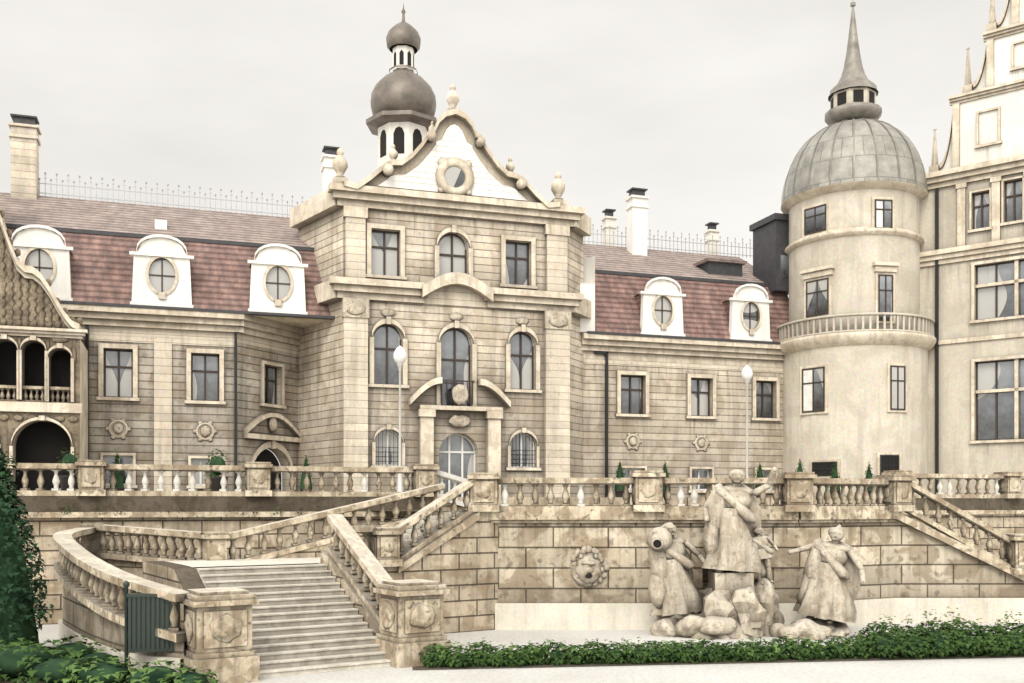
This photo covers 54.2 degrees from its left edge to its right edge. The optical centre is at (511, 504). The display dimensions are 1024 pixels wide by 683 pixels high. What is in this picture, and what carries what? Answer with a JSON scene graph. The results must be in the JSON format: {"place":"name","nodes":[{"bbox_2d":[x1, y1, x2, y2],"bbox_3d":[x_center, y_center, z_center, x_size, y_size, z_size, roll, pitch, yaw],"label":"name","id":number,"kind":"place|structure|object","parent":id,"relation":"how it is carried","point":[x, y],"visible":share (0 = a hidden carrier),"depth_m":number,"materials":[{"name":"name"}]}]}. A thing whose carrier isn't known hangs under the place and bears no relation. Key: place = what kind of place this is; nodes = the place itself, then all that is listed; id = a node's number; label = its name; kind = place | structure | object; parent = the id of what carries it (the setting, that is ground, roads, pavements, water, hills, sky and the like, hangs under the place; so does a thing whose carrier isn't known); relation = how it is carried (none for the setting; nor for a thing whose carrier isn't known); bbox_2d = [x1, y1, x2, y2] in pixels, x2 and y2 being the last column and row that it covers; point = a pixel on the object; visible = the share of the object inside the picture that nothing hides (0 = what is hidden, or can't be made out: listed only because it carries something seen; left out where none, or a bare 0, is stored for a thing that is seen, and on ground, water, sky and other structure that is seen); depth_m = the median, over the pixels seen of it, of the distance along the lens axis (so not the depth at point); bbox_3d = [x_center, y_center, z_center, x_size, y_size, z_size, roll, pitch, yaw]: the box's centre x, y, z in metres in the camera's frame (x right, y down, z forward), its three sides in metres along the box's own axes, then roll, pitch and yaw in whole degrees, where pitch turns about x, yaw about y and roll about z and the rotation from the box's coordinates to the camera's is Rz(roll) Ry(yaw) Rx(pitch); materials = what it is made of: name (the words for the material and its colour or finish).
{"place":"outdoors","nodes":[
{"label":"outdoors","id":0,"kind":"place"},
{"bbox_2d":[123,581,179,679],"bbox_3d":[-6.999,2.430,19.440,1.060,1.940,0.460,0,0,-12],"label":"gate","id":1,"kind":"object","parent":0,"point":[146,616],"visible":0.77,"depth_m":19.25,"materials":[{"name":"grey metal"}]},
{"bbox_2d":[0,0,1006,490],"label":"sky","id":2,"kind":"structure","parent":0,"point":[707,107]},
{"bbox_2d":[37,623,1023,682],"bbox_3d":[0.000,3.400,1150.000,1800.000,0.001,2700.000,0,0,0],"label":"ground","id":3,"kind":"structure","parent":0,"point":[991,670],"depth_m":20.42,"materials":[{"name":"beige concrete"}]},
{"bbox_2d":[0,446,53,647],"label":"conifer tree","id":4,"kind":"object","parent":3,"relation":"on","point":[19,602],"visible":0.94,"depth_m":21.57,"materials":[{"name":"green plant"}]},
{"bbox_2d":[0,635,218,682],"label":"bed shrubs","id":5,"kind":"object","parent":3,"relation":"on","point":[77,662],"visible":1,"depth_m":18.62,"materials":[{"name":"green plant"}]},
{"bbox_2d":[53,479,497,682],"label":"stair walls and rails","id":6,"kind":"structure","parent":3,"relation":"on","point":[428,588],"depth_m":23.73,"materials":[{"name":"stone"}]},
{"bbox_2d":[167,511,459,677],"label":"stair steps","id":7,"kind":"structure","parent":3,"relation":"on","point":[307,618],"depth_m":22.11,"materials":[{"name":"stone"}]},
{"bbox_2d":[9,496,1023,624],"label":"terrace wall","id":8,"kind":"structure","parent":3,"relation":"on","point":[1004,515],"depth_m":29.89,"materials":[{"name":"beige stone"}]},
{"bbox_2d":[0,210,87,490],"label":"gabled loggia","id":9,"kind":"object","parent":8,"relation":"on","point":[43,384],"visible":0.99,"depth_m":40.96,"materials":[{"name":"beige stone"}]},
{"bbox_2d":[0,113,339,491],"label":"castle wing","id":10,"kind":"structure","parent":8,"relation":"on","point":[196,322],"depth_m":46.39,"materials":[{"name":"beige stone"}]},
{"bbox_2d":[393,346,406,491],"bbox_3d":[-4.480,-3.320,40.000,0.540,6.120,0.526,0,0,0],"label":"terrace lamp","id":11,"kind":"object","parent":8,"relation":"on","point":[399,355],"visible":0.8,"depth_m":39.94,"materials":[{"name":"grey"}]},
{"bbox_2d":[290,84,590,496],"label":"central building section","id":12,"kind":"object","parent":8,"relation":"on","point":[396,258],"visible":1,"depth_m":48.40,"materials":[{"name":"beige stone"}]},
{"bbox_2d":[366,2,436,167],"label":"onion dome turret","id":13,"kind":"object","parent":12,"relation":"on","point":[403,103],"visible":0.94,"depth_m":52.00,"materials":[{"name":"metal"}]},
{"bbox_2d":[14,449,873,532],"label":"potted plants","id":14,"kind":"object","parent":8,"relation":"on","point":[69,458],"visible":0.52,"depth_m":43.95,"materials":[{"name":"green plant"}]},
{"bbox_2d":[4,460,1023,506],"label":"terrace balustrade","id":15,"kind":"object","parent":8,"relation":"on","point":[91,477],"visible":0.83,"depth_m":29.99,"materials":[{"name":"beige stone"}]},
{"bbox_2d":[580,187,788,497],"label":"castle wing","id":16,"kind":"structure","parent":8,"relation":"on","point":[674,343],"depth_m":54.31,"materials":[{"name":"beige stone"}]},
{"bbox_2d":[741,365,752,477],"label":"terrace lamp","id":17,"kind":"object","parent":8,"relation":"on","point":[747,373],"visible":0.74,"depth_m":46.95,"materials":[{"name":"grey"}]},
{"bbox_2d":[920,0,1023,493],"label":"gabled building wing","id":18,"kind":"structure","parent":8,"relation":"on","point":[972,256],"depth_m":52.62,"materials":[{"name":"beige stone"}]},
{"bbox_2d":[412,632,1023,669],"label":"box hedge row","id":19,"kind":"object","parent":3,"relation":"on","point":[571,655],"visible":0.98,"depth_m":21.45,"materials":[{"name":"green plant"}]},
{"bbox_2d":[460,511,1023,629],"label":"bastion wall","id":20,"kind":"structure","parent":3,"relation":"on","point":[912,568],"depth_m":27.30,"materials":[{"name":"beige stone"}]},
{"bbox_2d":[570,545,609,587],"bbox_3d":[2.115,1.677,27.159,1.082,1.162,0.518,0,0,0],"label":"lion head relief","id":21,"kind":"object","parent":20,"relation":"attached to","point":[589,566],"visible":1,"depth_m":27.15,"materials":[{"name":"stone"}]},
{"bbox_2d":[467,470,1023,574],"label":"stone balustrade","id":22,"kind":"object","parent":20,"relation":"on","point":[893,492],"visible":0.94,"depth_m":27.23,"materials":[{"name":"beige stone"}]},
{"bbox_2d":[646,467,865,639],"bbox_3d":[6.314,1.536,26.135,5.657,5.059,2.088,0,0,0],"label":"fountain sculpture group","id":23,"kind":"object","parent":3,"relation":"on","point":[738,598],"visible":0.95,"depth_m":25.90,"materials":[{"name":"stone"}]},
{"bbox_2d":[856,606,1023,658],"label":"clipped hedge","id":24,"kind":"object","parent":3,"relation":"on","point":[947,639],"visible":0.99,"depth_m":22.24,"materials":[{"name":"green plant"}]},
{"bbox_2d":[777,2,935,497],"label":"round tower","id":25,"kind":"structure","parent":0,"point":[852,158],"depth_m":52.49,"materials":[{"name":"beige stone"}]},
{"bbox_2d":[800,197,906,477],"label":"tower windows","id":26,"kind":"structure","parent":25,"relation":"in","point":[818,301],"depth_m":52.52,"materials":[{"name":"glass"}]}
]}

